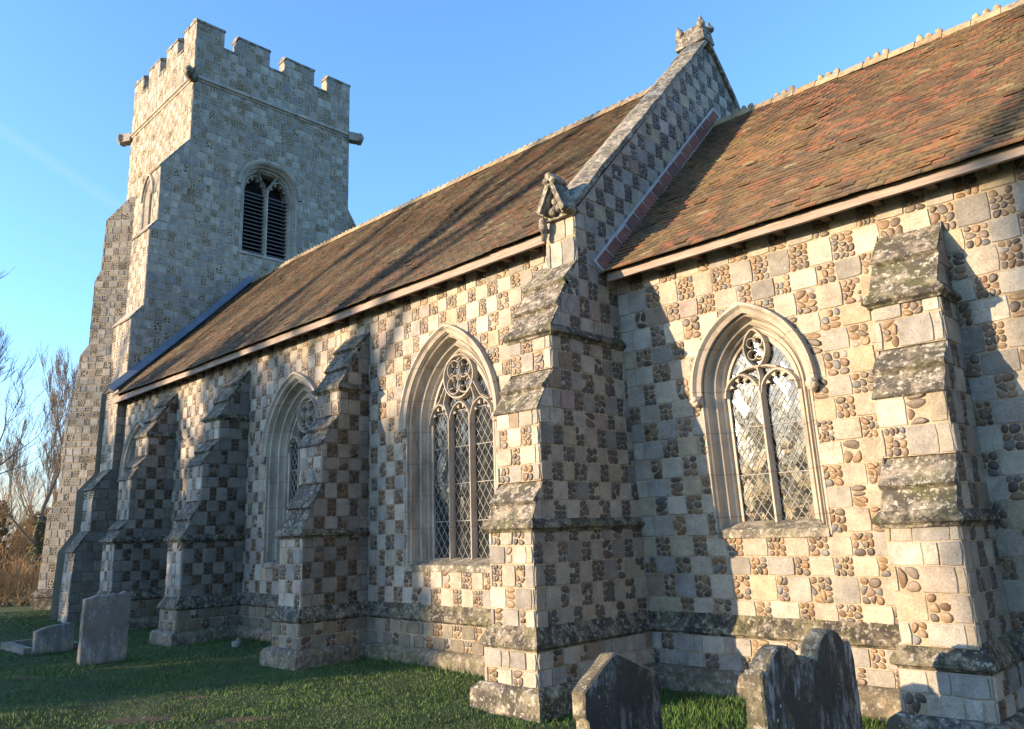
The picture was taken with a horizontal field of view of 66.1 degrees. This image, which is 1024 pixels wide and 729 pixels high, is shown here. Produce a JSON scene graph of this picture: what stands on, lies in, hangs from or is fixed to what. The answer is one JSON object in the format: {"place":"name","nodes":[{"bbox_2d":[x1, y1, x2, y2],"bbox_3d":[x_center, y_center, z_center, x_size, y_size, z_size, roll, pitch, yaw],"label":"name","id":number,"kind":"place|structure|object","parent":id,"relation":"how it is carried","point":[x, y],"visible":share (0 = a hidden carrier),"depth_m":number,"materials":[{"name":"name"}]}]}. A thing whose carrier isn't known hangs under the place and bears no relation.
{"place":"outdoors","nodes":[
{"label":"outdoors","id":0,"kind":"place"},
{"bbox_2d":[0,552,889,728],"bbox_3d":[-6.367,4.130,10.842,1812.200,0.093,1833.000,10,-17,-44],"label":"ground","id":1,"kind":"structure","parent":0,"point":[10,608],"depth_m":8.41,"materials":[{"name":"green plant"}]},
{"bbox_2d":[0,500,16,590],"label":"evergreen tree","id":2,"kind":"object","parent":1,"relation":"on","point":[5,530],"visible":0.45,"depth_m":27.46,"materials":[{"name":"green plant"}]},
{"bbox_2d":[0,452,19,527],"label":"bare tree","id":3,"kind":"object","parent":1,"relation":"on","point":[2,488],"visible":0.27,"depth_m":33.20,"materials":[{"name":"brown plant"}]},
{"bbox_2d":[0,537,35,602],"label":"bramble thicket","id":4,"kind":"object","parent":1,"relation":"on","point":[3,566],"visible":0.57,"depth_m":23.17,"materials":[{"name":"brown plant"}]},
{"bbox_2d":[0,552,41,606],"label":"bramble thicket","id":5,"kind":"object","parent":1,"relation":"on","point":[25,582],"visible":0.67,"depth_m":22.40,"materials":[{"name":"brown plant"}]},
{"bbox_2d":[0,497,47,594],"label":"thicket","id":6,"kind":"object","parent":1,"relation":"on","point":[19,548],"visible":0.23,"depth_m":27.50,"materials":[{"name":"brown plant"}]},
{"bbox_2d":[0,507,51,580],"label":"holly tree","id":7,"kind":"object","parent":1,"relation":"on","point":[30,536],"visible":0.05,"depth_m":32.72,"materials":[{"name":"green plant"}]},
{"bbox_2d":[0,418,58,592],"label":"thicket","id":8,"kind":"object","parent":1,"relation":"on","point":[26,507],"visible":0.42,"depth_m":28.57,"materials":[{"name":"brown plant"}]},
{"bbox_2d":[0,267,70,473],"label":"bare tree","id":9,"kind":"object","parent":1,"relation":"on","point":[24,400],"visible":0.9,"depth_m":24.49,"materials":[{"name":"brown plant"}]},
{"bbox_2d":[0,376,72,535],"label":"bare tree","id":10,"kind":"object","parent":1,"relation":"on","point":[25,468],"visible":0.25,"depth_m":31.28,"materials":[{"name":"brown plant"}]},
{"bbox_2d":[0,340,77,596],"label":"bare tree","id":11,"kind":"object","parent":1,"relation":"on","point":[54,465],"visible":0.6,"depth_m":27.52,"materials":[{"name":"brown plant"}]},
{"bbox_2d":[26,513,46,588],"bbox_3d":[-15.688,6.275,26.098,0.776,2.698,0.660,4,-13,-26],"label":"ivy","id":12,"kind":"object","parent":11,"relation":"attached to","point":[40,549],"visible":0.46,"depth_m":26.13,"materials":[{"name":"green plant"}]},
{"bbox_2d":[1,639,78,654],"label":"grave kerb","id":13,"kind":"structure","parent":1,"relation":"on","point":[19,646],"depth_m":12.44,"materials":[{"name":"grey stone"}]},
{"bbox_2d":[31,622,74,654],"bbox_3d":[-7.084,4.326,12.144,0.119,0.620,0.574,-13,-16,44],"label":"headstone","id":14,"kind":"object","parent":1,"relation":"on","point":[57,638],"visible":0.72,"depth_m":12.12,"materials":[{"name":"grey stone"}]},
{"bbox_2d":[76,591,131,665],"bbox_3d":[-5.715,3.780,11.023,0.128,1.139,0.625,-12,-16,44],"label":"headstone","id":15,"kind":"object","parent":1,"relation":"on","point":[103,631],"visible":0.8,"depth_m":10.98,"materials":[{"name":"grey stone"}]},
{"bbox_2d":[231,637,243,646],"bbox_3d":[-4.131,4.245,11.832,0.187,0.278,0.150,10,-17,-44],"label":"loose stone","id":16,"kind":"object","parent":1,"relation":"on","point":[238,642],"visible":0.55,"depth_m":11.80,"materials":[{"name":"grey stone"}]},
{"bbox_2d":[13,669,673,728],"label":"weeds","id":17,"kind":"object","parent":1,"relation":"on","point":[208,689],"visible":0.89,"depth_m":7.26,"materials":[{"name":"green plant"}]},
{"bbox_2d":[21,648,678,728],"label":"fallen leaves","id":18,"kind":"object","parent":1,"relation":"on","point":[225,692],"visible":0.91,"depth_m":8.23,"materials":[{"name":"brown plant"}]},
{"bbox_2d":[30,0,1023,728],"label":"church","id":19,"kind":"structure","parent":1,"relation":"on","point":[686,372],"depth_m":8.61,"materials":[{"name":"stone"}]},
{"bbox_2d":[117,420,144,482],"bbox_3d":[-8.074,2.761,17.129,0.429,3.121,1.870,10,-17,-44],"label":"window","id":20,"kind":"structure","parent":19,"relation":"in","point":[128,455],"depth_m":17.68,"materials":[{"name":"stone"}]},
{"bbox_2d":[138,173,155,234],"bbox_3d":[-9.176,-4.186,20.037,0.220,1.540,1.120,10,-17,-44],"label":"slit window","id":21,"kind":"structure","parent":19,"relation":"in","point":[147,201],"depth_m":20.25,"materials":[{"name":"stone"}]},
{"bbox_2d":[236,160,301,262],"bbox_3d":[-6.885,-4.211,21.882,1.960,2.834,0.690,10,-17,-44],"label":"belfry window","id":22,"kind":"structure","parent":19,"relation":"in","point":[269,197],"depth_m":22.01,"materials":[{"name":"stone"}]},
{"bbox_2d":[259,372,316,568],"bbox_3d":[-3.377,1.652,12.564,0.423,3.110,2.062,10,-17,-44],"label":"window","id":23,"kind":"structure","parent":19,"relation":"in","point":[288,418],"depth_m":13.02,"materials":[{"name":"stone"}]},
{"bbox_2d":[397,324,499,572],"bbox_3d":[-0.725,1.012,9.971,0.406,3.125,1.957,10,-17,-44],"label":"window","id":24,"kind":"structure","parent":19,"relation":"in","point":[434,396],"depth_m":10.19,"materials":[{"name":"stone"}]},
{"bbox_2d":[690,302,831,538],"bbox_3d":[2.428,0.522,7.680,0.489,2.280,1.337,10,-17,-44],"label":"window","id":25,"kind":"structure","parent":19,"relation":"in","point":[737,333],"depth_m":7.76,"materials":[{"name":"stone"}]},
{"bbox_2d":[572,652,662,728],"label":"headstone","id":26,"kind":"object","parent":1,"relation":"on","point":[614,691],"visible":1,"depth_m":5.08,"materials":[{"name":"grey stone"}]},
{"bbox_2d":[743,628,862,728],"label":"double headstone","id":27,"kind":"object","parent":1,"relation":"on","point":[813,685],"visible":1,"depth_m":4.82,"materials":[{"name":"grey stone"}]},
{"bbox_2d":[0,0,1017,546],"label":"sky","id":28,"kind":"structure","parent":0,"point":[441,90],"materials":[{"name":"blue"}]}
]}

